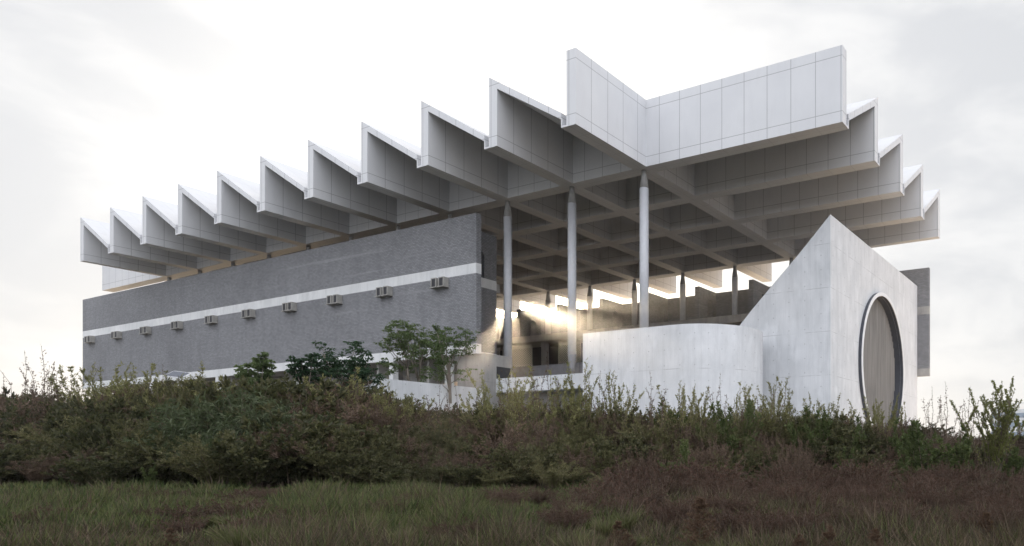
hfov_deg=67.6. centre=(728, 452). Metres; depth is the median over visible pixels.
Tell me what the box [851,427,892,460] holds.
leafy shrub
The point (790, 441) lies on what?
feathery shrub
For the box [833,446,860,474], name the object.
green sprout
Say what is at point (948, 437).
dry weed clump
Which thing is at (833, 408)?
yellow plume weed
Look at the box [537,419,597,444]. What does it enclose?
feathery shrub
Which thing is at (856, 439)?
green sprout
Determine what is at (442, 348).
broadleaf tree
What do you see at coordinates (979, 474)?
reddish weed
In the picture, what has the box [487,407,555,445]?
feathery shrub
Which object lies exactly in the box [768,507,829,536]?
reddish weed
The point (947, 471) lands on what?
reddish weed
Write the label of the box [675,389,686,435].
yellow spire weed
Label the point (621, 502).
reddish weed
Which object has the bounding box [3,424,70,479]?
feathery shrub
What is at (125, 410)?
feathery shrub
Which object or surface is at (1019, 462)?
green sprout
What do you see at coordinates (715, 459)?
dry weed clump
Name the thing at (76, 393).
yellow spire weed
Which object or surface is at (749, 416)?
green sprout
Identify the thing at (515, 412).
yellow spire weed
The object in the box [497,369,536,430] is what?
thin twiggy weed
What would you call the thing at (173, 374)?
solar panel
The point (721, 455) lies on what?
dry weed clump
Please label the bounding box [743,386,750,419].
yellow spire weed
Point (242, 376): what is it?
feathery shrub
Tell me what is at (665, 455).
feathery shrub
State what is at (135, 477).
leafy shrub
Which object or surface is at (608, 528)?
grass tuft
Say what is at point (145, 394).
leafy shrub
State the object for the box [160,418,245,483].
willow bush
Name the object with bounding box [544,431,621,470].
feathery shrub
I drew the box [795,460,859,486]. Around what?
reddish weed
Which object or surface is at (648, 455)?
dry weed clump
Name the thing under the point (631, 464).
dry weed clump
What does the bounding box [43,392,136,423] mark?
feathery shrub
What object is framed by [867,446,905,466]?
dry weed clump
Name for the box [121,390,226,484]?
willow bush
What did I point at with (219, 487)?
grass
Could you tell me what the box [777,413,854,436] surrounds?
leafy shrub
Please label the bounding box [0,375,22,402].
thin twiggy weed
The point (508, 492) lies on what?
reddish weed
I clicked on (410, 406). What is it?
plume weed
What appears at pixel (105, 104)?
sky
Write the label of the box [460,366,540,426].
yellow plume weed
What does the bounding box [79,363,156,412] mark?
yellow plume weed
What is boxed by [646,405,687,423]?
leafy shrub
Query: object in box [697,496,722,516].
grass tuft
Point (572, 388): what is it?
yellow plume weed
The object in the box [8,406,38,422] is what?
leafy shrub
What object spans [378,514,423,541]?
grass tuft
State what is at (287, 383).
leafy shrub
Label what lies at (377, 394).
plume weed
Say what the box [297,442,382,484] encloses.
leafy shrub
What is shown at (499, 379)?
yellow spire weed
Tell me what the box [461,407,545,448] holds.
feathery shrub
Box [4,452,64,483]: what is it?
feathery shrub
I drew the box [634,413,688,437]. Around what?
dry weed clump
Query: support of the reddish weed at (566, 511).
on the ground at (652, 544)
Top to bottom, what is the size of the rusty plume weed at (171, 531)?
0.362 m
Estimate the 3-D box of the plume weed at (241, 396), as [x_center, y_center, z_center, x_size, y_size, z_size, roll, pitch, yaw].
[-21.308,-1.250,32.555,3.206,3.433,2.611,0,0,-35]
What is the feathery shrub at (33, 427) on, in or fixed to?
on the ground at (652, 544)
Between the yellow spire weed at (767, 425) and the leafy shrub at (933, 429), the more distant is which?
the leafy shrub at (933, 429)
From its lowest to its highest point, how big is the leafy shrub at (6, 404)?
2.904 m
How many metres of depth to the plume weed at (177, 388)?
32.20 m
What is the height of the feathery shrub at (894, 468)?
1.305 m
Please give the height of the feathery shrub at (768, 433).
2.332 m
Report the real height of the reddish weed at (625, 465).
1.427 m
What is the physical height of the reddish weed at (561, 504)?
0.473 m
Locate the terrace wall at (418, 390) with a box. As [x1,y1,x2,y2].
[340,376,482,413]
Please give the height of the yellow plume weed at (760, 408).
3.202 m
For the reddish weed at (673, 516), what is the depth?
13.29 m
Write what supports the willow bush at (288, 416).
on the ground at (652, 544)
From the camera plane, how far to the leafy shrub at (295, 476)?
26.66 m
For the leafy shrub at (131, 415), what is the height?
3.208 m
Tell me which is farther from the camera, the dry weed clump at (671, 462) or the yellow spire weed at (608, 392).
the yellow spire weed at (608, 392)
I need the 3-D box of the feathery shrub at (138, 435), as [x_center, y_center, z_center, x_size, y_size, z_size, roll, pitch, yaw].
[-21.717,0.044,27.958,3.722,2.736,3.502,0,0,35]
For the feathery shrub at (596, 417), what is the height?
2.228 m
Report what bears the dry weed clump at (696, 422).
on the ground at (652, 544)
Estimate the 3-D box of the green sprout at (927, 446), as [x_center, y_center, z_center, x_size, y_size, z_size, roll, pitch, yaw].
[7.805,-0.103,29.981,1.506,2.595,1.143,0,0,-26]
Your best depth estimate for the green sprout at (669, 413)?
32.70 m
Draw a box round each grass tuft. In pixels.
[0,515,64,544]
[169,476,190,488]
[192,508,219,528]
[197,515,249,542]
[204,508,273,545]
[208,509,249,525]
[221,493,250,507]
[223,518,255,537]
[227,490,257,505]
[240,513,290,545]
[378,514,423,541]
[534,520,559,533]
[546,523,600,545]
[559,495,593,513]
[578,527,604,545]
[587,508,624,537]
[605,498,642,531]
[622,526,648,545]
[695,532,727,545]
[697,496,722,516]
[700,526,746,545]
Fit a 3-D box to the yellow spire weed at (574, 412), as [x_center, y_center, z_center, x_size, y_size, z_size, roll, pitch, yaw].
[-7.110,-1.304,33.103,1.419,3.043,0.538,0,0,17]
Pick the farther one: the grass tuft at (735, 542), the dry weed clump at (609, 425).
the dry weed clump at (609, 425)
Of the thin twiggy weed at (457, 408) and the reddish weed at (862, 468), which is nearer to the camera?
the reddish weed at (862, 468)
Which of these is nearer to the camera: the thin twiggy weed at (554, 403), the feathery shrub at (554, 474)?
the feathery shrub at (554, 474)
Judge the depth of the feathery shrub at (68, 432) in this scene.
28.89 m
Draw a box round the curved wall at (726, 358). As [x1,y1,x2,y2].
[583,323,762,419]
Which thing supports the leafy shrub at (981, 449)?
on the ground at (652, 544)
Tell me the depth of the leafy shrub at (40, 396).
34.72 m
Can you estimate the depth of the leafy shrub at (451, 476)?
25.99 m
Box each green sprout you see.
[141,461,157,484]
[653,398,687,448]
[656,439,695,477]
[691,400,730,445]
[715,407,757,461]
[716,399,763,448]
[783,407,820,460]
[797,405,832,444]
[802,409,842,465]
[829,414,867,458]
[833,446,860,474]
[888,416,924,460]
[896,419,954,469]
[897,449,920,476]
[901,419,937,459]
[935,422,972,471]
[990,456,1016,477]
[1000,435,1023,478]
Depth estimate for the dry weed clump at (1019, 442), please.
34.77 m
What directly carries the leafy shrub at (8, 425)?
on the ground at (652, 544)
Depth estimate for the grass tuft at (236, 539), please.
9.01 m
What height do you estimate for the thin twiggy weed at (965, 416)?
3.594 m
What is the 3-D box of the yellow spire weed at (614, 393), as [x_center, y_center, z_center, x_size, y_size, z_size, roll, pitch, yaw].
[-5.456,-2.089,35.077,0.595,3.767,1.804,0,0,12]
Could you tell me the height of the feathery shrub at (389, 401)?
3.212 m
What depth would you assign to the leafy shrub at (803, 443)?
31.38 m
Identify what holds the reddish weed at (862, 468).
on the ground at (652, 544)
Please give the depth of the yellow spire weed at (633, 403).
33.62 m
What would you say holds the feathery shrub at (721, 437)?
on the ground at (652, 544)
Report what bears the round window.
in the wedge pavilion
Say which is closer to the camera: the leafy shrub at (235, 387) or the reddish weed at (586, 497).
the reddish weed at (586, 497)
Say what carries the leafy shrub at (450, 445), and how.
on the ground at (652, 544)
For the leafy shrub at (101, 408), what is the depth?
31.48 m
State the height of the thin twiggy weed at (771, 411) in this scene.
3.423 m
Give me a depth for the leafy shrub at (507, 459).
26.82 m
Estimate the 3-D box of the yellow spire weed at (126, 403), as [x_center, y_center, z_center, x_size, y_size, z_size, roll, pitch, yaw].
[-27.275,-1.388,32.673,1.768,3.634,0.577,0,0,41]
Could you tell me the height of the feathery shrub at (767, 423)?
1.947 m
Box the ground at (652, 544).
[1,443,1023,545]
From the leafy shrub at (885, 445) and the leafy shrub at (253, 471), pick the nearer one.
the leafy shrub at (253, 471)
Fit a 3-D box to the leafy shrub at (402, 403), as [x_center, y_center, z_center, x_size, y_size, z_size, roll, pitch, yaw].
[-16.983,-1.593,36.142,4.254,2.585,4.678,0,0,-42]
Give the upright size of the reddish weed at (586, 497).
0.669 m
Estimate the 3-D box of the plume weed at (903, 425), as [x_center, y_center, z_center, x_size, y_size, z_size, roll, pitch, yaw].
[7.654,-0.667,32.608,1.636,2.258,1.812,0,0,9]
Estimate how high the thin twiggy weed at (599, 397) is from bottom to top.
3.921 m
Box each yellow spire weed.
[62,378,80,411]
[75,373,99,400]
[90,363,99,404]
[94,371,135,403]
[105,375,127,401]
[124,362,134,390]
[124,383,135,407]
[131,366,178,393]
[133,372,146,409]
[310,375,353,409]
[378,379,398,419]
[477,389,503,430]
[498,366,515,412]
[500,389,520,421]
[549,388,559,428]
[560,391,584,423]
[576,358,599,424]
[598,370,630,409]
[607,386,636,427]
[609,370,626,418]
[675,386,701,413]
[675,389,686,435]
[677,381,686,441]
[687,384,710,424]
[731,397,750,426]
[735,393,740,423]
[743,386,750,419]
[757,376,791,414]
[765,383,787,417]
[765,410,772,447]
[792,392,815,427]
[848,399,855,428]
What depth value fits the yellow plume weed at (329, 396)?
32.90 m
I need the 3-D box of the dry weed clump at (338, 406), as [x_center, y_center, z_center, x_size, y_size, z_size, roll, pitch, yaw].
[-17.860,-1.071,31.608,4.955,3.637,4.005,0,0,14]
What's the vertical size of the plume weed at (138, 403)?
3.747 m
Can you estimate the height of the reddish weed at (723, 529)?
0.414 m
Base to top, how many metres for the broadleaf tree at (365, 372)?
5.728 m
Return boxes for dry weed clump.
[285,386,380,427]
[301,391,382,423]
[400,441,451,470]
[431,446,489,470]
[439,416,514,452]
[485,416,562,453]
[518,410,585,448]
[550,442,623,479]
[595,415,630,444]
[604,452,662,474]
[606,427,628,446]
[613,438,668,470]
[620,413,649,433]
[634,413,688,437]
[644,425,707,460]
[645,455,699,473]
[673,421,720,458]
[674,450,729,473]
[675,412,713,448]
[687,434,733,471]
[703,443,755,462]
[731,409,776,449]
[733,426,772,459]
[743,427,787,454]
[757,432,807,471]
[769,452,820,481]
[778,437,827,478]
[803,458,838,476]
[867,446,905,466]
[869,419,893,456]
[885,416,914,437]
[923,432,956,447]
[925,443,953,462]
[932,435,977,454]
[939,429,961,443]
[953,451,988,464]
[959,439,982,447]
[1004,448,1023,463]
[1010,442,1023,449]
[1011,437,1023,445]
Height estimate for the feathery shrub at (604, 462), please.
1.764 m
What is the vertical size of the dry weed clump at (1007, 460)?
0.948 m
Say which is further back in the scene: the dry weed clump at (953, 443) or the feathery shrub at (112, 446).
the dry weed clump at (953, 443)
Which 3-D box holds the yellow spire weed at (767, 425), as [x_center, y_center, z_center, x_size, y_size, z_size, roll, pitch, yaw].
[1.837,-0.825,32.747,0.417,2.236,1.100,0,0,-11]
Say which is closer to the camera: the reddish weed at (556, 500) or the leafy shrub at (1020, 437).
the reddish weed at (556, 500)
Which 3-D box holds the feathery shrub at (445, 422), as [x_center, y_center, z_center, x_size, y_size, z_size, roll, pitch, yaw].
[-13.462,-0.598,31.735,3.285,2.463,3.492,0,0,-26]
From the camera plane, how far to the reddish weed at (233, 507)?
12.89 m
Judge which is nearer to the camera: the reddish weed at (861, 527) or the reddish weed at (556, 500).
the reddish weed at (861, 527)
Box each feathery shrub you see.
[0,394,54,428]
[0,423,53,448]
[0,458,39,484]
[2,414,110,449]
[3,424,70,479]
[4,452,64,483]
[35,446,110,485]
[42,416,141,453]
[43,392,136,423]
[84,414,156,451]
[85,383,156,411]
[95,390,141,414]
[96,428,138,458]
[100,393,196,429]
[111,419,192,483]
[124,375,205,410]
[131,386,230,424]
[147,429,270,487]
[160,385,254,405]
[177,379,239,392]
[214,375,276,392]
[232,390,318,412]
[235,415,368,484]
[257,400,390,437]
[278,379,399,414]
[278,432,346,483]
[296,419,400,482]
[312,381,388,410]
[326,388,392,421]
[342,406,408,432]
[356,401,449,439]
[358,424,435,457]
[392,411,460,445]
[413,409,467,427]
[449,408,526,441]
[452,438,512,483]
[453,420,531,479]
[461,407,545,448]
[474,466,520,487]
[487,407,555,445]
[512,456,592,489]
[514,428,582,460]
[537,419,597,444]
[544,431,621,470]
[553,409,614,436]
[558,418,620,451]
[578,446,633,477]
[583,473,623,482]
[610,422,651,449]
[614,413,688,460]
[647,436,700,465]
[690,415,754,453]
[698,451,761,476]
[735,439,794,465]
[753,407,813,448]
[753,410,778,440]
[767,423,807,448]
[860,457,922,478]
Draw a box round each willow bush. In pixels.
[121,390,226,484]
[145,387,274,480]
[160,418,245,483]
[189,383,315,441]
[201,419,289,485]
[210,391,331,439]
[238,422,299,487]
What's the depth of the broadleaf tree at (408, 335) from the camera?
47.47 m
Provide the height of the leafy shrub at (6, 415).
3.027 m
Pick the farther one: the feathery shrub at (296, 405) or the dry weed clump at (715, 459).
the feathery shrub at (296, 405)
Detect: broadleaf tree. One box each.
[233,351,276,389]
[285,352,324,386]
[306,341,387,392]
[374,319,452,381]
[419,323,480,403]
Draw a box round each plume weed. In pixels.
[3,390,58,420]
[42,361,123,402]
[59,366,138,408]
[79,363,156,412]
[95,382,108,406]
[96,380,145,398]
[102,381,149,408]
[108,365,176,417]
[125,381,166,413]
[135,381,198,429]
[152,370,190,418]
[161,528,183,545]
[184,361,218,398]
[194,375,235,404]
[221,389,289,410]
[303,367,367,412]
[327,378,373,417]
[345,388,382,411]
[372,388,440,429]
[373,382,413,424]
[385,394,412,425]
[390,393,422,427]
[395,398,437,431]
[458,387,491,424]
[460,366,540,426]
[503,372,557,434]
[515,392,546,419]
[516,405,550,435]
[534,369,590,424]
[554,402,603,431]
[565,361,606,420]
[582,410,617,435]
[587,375,643,421]
[603,412,642,441]
[604,520,629,545]
[611,407,632,433]
[621,533,636,545]
[645,402,668,427]
[651,385,710,433]
[676,495,718,545]
[685,386,708,426]
[725,382,766,421]
[754,376,792,443]
[792,533,806,545]
[800,398,824,420]
[817,392,855,421]
[820,524,839,545]
[846,416,874,428]
[862,396,895,437]
[867,527,884,545]
[872,393,903,443]
[880,413,912,445]
[887,402,919,431]
[922,423,945,453]
[975,510,1000,543]
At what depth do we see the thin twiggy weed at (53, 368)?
34.00 m
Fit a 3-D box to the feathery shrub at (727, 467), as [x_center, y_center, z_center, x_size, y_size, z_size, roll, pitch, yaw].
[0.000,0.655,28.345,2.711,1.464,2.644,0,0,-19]
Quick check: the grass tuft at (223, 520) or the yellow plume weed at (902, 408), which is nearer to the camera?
the grass tuft at (223, 520)
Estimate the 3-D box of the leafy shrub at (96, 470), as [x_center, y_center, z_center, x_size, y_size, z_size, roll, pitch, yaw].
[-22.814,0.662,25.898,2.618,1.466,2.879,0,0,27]
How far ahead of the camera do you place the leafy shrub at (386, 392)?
36.51 m
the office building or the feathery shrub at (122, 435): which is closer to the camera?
the feathery shrub at (122, 435)
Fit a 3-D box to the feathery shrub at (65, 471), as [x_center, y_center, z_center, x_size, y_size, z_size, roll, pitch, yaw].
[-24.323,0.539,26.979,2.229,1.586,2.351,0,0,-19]
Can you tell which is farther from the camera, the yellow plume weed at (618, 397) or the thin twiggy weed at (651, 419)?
the yellow plume weed at (618, 397)
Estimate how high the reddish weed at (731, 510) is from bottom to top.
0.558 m
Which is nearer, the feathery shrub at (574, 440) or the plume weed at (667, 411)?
the feathery shrub at (574, 440)
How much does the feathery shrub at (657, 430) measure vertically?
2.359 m
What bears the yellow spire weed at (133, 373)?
on the ground at (652, 544)
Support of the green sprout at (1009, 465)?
on the ground at (652, 544)
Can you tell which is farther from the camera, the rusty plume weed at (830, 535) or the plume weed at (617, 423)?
the plume weed at (617, 423)
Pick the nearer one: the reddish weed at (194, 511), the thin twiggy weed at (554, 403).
the reddish weed at (194, 511)
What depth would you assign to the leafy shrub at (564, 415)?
33.03 m
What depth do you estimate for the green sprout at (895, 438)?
31.13 m
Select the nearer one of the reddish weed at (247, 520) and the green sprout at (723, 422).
the reddish weed at (247, 520)
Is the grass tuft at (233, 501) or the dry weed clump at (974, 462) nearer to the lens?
the grass tuft at (233, 501)
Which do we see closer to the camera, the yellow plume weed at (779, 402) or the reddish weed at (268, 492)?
the reddish weed at (268, 492)
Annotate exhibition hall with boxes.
[80,45,939,409]
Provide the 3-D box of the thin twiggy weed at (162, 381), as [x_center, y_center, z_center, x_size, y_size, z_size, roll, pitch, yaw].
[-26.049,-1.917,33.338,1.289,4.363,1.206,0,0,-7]
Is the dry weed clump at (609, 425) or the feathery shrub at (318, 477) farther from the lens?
the dry weed clump at (609, 425)
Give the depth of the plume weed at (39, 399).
33.66 m
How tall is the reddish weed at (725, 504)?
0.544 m
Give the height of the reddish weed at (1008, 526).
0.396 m
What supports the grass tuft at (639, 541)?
on the ground at (652, 544)
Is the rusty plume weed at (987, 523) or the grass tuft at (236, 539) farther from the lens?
the rusty plume weed at (987, 523)
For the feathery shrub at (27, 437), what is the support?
on the ground at (652, 544)
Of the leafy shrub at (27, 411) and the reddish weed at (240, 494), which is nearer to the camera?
the reddish weed at (240, 494)
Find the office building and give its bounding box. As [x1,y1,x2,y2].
[991,403,1023,435]
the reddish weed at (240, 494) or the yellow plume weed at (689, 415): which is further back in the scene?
the yellow plume weed at (689, 415)
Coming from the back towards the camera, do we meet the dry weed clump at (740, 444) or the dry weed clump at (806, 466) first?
the dry weed clump at (740, 444)
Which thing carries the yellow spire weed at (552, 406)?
on the ground at (652, 544)
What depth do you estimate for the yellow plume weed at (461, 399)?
34.22 m
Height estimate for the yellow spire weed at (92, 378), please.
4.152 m
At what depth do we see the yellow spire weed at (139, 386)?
32.69 m
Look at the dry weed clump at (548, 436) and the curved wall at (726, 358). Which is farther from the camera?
the curved wall at (726, 358)
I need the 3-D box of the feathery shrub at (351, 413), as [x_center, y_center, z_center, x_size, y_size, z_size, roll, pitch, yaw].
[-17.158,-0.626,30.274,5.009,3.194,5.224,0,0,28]
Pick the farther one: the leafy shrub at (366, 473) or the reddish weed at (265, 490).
the leafy shrub at (366, 473)
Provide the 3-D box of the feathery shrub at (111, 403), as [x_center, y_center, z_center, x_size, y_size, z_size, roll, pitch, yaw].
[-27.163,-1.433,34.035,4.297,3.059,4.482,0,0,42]
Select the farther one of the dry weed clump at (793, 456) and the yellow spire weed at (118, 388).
the yellow spire weed at (118, 388)
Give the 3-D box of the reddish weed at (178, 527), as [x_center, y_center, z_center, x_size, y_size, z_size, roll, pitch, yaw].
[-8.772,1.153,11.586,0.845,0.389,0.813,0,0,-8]
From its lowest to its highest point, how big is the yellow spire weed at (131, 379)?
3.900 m
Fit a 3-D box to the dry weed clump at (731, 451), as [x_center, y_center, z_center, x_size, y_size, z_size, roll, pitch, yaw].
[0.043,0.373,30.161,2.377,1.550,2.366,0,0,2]
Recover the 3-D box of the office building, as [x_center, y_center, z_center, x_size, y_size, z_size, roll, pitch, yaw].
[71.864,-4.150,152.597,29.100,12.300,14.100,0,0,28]
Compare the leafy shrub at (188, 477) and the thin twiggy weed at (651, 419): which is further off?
the thin twiggy weed at (651, 419)
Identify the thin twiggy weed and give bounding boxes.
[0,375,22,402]
[0,389,44,420]
[2,373,58,416]
[17,352,50,401]
[21,346,71,407]
[24,368,83,410]
[27,366,61,416]
[145,364,176,404]
[337,370,361,396]
[425,381,445,424]
[446,386,477,428]
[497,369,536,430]
[529,352,559,426]
[588,370,607,419]
[646,376,667,437]
[706,387,728,427]
[744,384,786,442]
[923,387,940,439]
[937,383,960,459]
[955,387,978,439]
[959,409,989,446]
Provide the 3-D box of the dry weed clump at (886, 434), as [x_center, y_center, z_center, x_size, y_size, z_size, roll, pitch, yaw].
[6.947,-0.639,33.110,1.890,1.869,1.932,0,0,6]
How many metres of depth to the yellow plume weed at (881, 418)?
34.45 m
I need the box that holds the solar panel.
[164,371,191,385]
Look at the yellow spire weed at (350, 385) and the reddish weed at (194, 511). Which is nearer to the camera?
the reddish weed at (194, 511)
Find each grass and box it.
[0,476,1023,545]
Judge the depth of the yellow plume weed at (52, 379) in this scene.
34.01 m
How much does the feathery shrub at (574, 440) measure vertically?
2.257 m
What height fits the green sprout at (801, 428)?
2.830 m
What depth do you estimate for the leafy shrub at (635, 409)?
33.78 m
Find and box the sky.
[0,0,1023,438]
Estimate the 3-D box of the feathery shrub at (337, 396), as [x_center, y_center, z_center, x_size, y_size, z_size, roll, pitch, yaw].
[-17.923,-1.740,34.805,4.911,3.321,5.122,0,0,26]
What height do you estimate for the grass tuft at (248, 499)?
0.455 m
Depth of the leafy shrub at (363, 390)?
36.10 m
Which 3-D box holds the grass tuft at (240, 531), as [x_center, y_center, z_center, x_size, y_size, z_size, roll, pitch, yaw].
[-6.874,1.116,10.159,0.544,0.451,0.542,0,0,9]
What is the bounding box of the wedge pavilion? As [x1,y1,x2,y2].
[739,214,916,429]
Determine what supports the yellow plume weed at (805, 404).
on the ground at (652, 544)
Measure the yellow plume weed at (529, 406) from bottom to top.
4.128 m
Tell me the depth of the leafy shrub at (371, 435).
29.52 m
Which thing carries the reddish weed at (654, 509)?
on the ground at (652, 544)
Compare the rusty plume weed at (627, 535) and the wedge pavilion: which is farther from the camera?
the wedge pavilion
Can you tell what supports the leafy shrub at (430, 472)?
on the ground at (652, 544)
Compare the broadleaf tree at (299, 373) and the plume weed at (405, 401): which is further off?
the broadleaf tree at (299, 373)
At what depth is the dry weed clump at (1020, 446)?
33.72 m
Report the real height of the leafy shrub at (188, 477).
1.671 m
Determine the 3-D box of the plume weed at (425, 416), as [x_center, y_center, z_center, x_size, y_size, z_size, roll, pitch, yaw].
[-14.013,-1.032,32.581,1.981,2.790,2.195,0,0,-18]
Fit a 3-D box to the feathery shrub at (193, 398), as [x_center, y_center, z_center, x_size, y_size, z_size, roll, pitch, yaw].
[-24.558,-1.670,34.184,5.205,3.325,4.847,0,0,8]
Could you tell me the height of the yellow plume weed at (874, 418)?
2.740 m
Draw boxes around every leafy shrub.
[0,395,51,412]
[0,397,69,423]
[0,405,26,439]
[0,410,79,441]
[0,419,36,449]
[0,436,76,484]
[0,450,29,479]
[2,395,24,422]
[3,387,55,402]
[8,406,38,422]
[13,401,93,423]
[18,443,89,484]
[20,393,65,407]
[20,405,98,440]
[37,394,139,436]
[40,450,151,486]
[45,410,170,454]
[55,394,157,429]
[67,441,136,461]
[96,435,198,484]
[97,451,146,485]
[113,380,198,402]
[156,449,208,486]
[174,374,288,413]
[182,430,314,488]
[192,379,279,413]
[197,402,367,483]
[198,377,305,413]
[213,376,368,421]
[230,428,337,487]
[276,371,386,399]
[295,385,400,408]
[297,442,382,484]
[301,424,416,485]
[330,419,418,450]
[343,453,407,484]
[354,394,433,415]
[357,387,393,405]
[364,434,433,469]
[373,461,440,484]
[408,422,465,460]
[411,407,458,422]
[415,466,465,484]
[427,460,497,486]
[428,431,488,466]
[430,402,519,431]
[478,440,556,487]
[502,466,549,487]
[503,413,566,447]
[513,441,574,486]
[554,407,597,432]
[555,472,603,486]
[584,431,656,468]
[605,405,645,436]
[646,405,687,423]
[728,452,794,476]
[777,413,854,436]
[784,428,851,448]
[796,413,881,453]
[796,436,856,469]
[816,444,888,470]
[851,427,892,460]
[870,435,902,461]
[894,455,950,470]
[906,422,954,438]
[952,443,1019,465]
[973,463,1020,473]
[1011,434,1023,441]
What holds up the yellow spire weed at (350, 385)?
on the ground at (652, 544)
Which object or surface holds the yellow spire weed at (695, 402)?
on the ground at (652, 544)
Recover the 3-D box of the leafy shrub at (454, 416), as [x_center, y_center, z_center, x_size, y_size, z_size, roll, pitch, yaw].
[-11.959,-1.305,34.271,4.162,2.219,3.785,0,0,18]
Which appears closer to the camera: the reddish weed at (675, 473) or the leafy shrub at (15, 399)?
the reddish weed at (675, 473)
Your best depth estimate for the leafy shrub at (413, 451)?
28.85 m
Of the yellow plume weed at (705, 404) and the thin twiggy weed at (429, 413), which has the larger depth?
the yellow plume weed at (705, 404)
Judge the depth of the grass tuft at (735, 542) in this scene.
9.35 m
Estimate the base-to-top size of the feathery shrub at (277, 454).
2.870 m
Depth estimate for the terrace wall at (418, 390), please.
45.58 m
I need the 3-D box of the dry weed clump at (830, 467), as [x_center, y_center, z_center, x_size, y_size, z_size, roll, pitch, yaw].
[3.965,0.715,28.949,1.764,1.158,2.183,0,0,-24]
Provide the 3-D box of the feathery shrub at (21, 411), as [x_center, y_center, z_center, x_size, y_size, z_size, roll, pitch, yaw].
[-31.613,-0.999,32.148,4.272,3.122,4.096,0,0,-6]
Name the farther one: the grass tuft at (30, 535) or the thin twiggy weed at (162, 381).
the thin twiggy weed at (162, 381)
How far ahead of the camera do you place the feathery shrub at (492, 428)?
29.26 m
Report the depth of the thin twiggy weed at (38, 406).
33.08 m
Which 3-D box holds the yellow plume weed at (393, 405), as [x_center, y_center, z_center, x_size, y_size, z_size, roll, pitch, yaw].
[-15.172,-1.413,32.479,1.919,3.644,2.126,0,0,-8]
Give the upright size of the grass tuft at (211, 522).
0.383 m
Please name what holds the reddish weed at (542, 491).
on the ground at (652, 544)
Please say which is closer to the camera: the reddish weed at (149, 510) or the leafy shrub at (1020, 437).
the reddish weed at (149, 510)
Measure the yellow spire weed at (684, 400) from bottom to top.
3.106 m
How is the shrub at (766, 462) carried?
on the ground at (652, 544)
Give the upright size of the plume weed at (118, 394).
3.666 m
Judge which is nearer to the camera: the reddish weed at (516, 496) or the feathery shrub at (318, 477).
the reddish weed at (516, 496)
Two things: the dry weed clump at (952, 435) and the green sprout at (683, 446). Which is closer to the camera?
the green sprout at (683, 446)
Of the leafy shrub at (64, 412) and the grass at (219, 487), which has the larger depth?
the leafy shrub at (64, 412)
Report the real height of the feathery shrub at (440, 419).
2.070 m
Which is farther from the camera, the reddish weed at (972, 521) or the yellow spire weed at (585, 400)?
the yellow spire weed at (585, 400)
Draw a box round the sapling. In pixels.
[950,376,1023,479]
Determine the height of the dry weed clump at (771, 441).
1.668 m
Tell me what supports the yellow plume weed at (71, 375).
on the ground at (652, 544)
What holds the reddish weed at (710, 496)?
on the ground at (652, 544)
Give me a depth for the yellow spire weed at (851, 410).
32.73 m
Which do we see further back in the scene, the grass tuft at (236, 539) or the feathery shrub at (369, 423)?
the feathery shrub at (369, 423)
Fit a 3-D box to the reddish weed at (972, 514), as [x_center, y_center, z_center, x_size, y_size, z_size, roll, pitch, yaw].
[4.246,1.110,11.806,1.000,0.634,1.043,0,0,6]
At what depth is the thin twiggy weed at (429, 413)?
32.74 m
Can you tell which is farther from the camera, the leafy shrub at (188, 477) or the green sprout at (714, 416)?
the green sprout at (714, 416)
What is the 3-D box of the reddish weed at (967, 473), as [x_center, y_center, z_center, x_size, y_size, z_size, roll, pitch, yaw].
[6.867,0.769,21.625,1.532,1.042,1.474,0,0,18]
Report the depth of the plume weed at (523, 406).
32.74 m
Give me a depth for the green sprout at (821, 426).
30.68 m
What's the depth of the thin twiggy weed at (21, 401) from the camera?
32.09 m
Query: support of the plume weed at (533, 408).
on the ground at (652, 544)
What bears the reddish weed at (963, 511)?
on the ground at (652, 544)
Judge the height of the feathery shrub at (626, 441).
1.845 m
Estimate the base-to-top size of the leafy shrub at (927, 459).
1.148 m
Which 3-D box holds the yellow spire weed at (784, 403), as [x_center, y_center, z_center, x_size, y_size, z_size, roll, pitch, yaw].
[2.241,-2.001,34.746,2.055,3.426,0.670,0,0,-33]
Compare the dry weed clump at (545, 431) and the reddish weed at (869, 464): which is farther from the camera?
the dry weed clump at (545, 431)
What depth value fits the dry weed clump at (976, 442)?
34.63 m
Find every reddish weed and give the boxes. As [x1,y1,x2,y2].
[114,504,160,519]
[136,497,228,520]
[150,513,214,533]
[199,494,277,517]
[213,486,271,502]
[219,513,280,529]
[234,488,261,494]
[245,486,287,497]
[250,486,280,494]
[449,515,536,535]
[478,484,522,500]
[484,486,533,503]
[510,484,536,492]
[518,486,564,504]
[524,487,557,496]
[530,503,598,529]
[533,502,594,525]
[547,494,588,504]
[549,497,589,513]
[563,478,624,499]
[563,487,613,510]
[585,469,648,490]
[600,456,679,484]
[602,490,655,512]
[613,468,648,485]
[614,475,648,496]
[629,456,691,485]
[645,496,696,527]
[651,499,697,525]
[673,511,713,530]
[678,492,721,509]
[686,490,733,506]
[705,518,738,537]
[710,493,755,512]
[717,497,752,515]
[752,460,801,486]
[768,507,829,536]
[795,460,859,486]
[825,456,903,486]
[834,455,894,479]
[845,517,878,538]
[923,462,989,481]
[924,462,990,482]
[930,460,1001,484]
[932,460,982,484]
[944,502,989,524]
[950,502,1015,530]
[959,502,1017,535]
[980,518,1018,534]
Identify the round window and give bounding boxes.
[858,292,904,429]
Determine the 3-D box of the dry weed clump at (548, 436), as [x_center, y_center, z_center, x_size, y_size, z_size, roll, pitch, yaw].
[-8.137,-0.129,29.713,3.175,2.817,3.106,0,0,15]

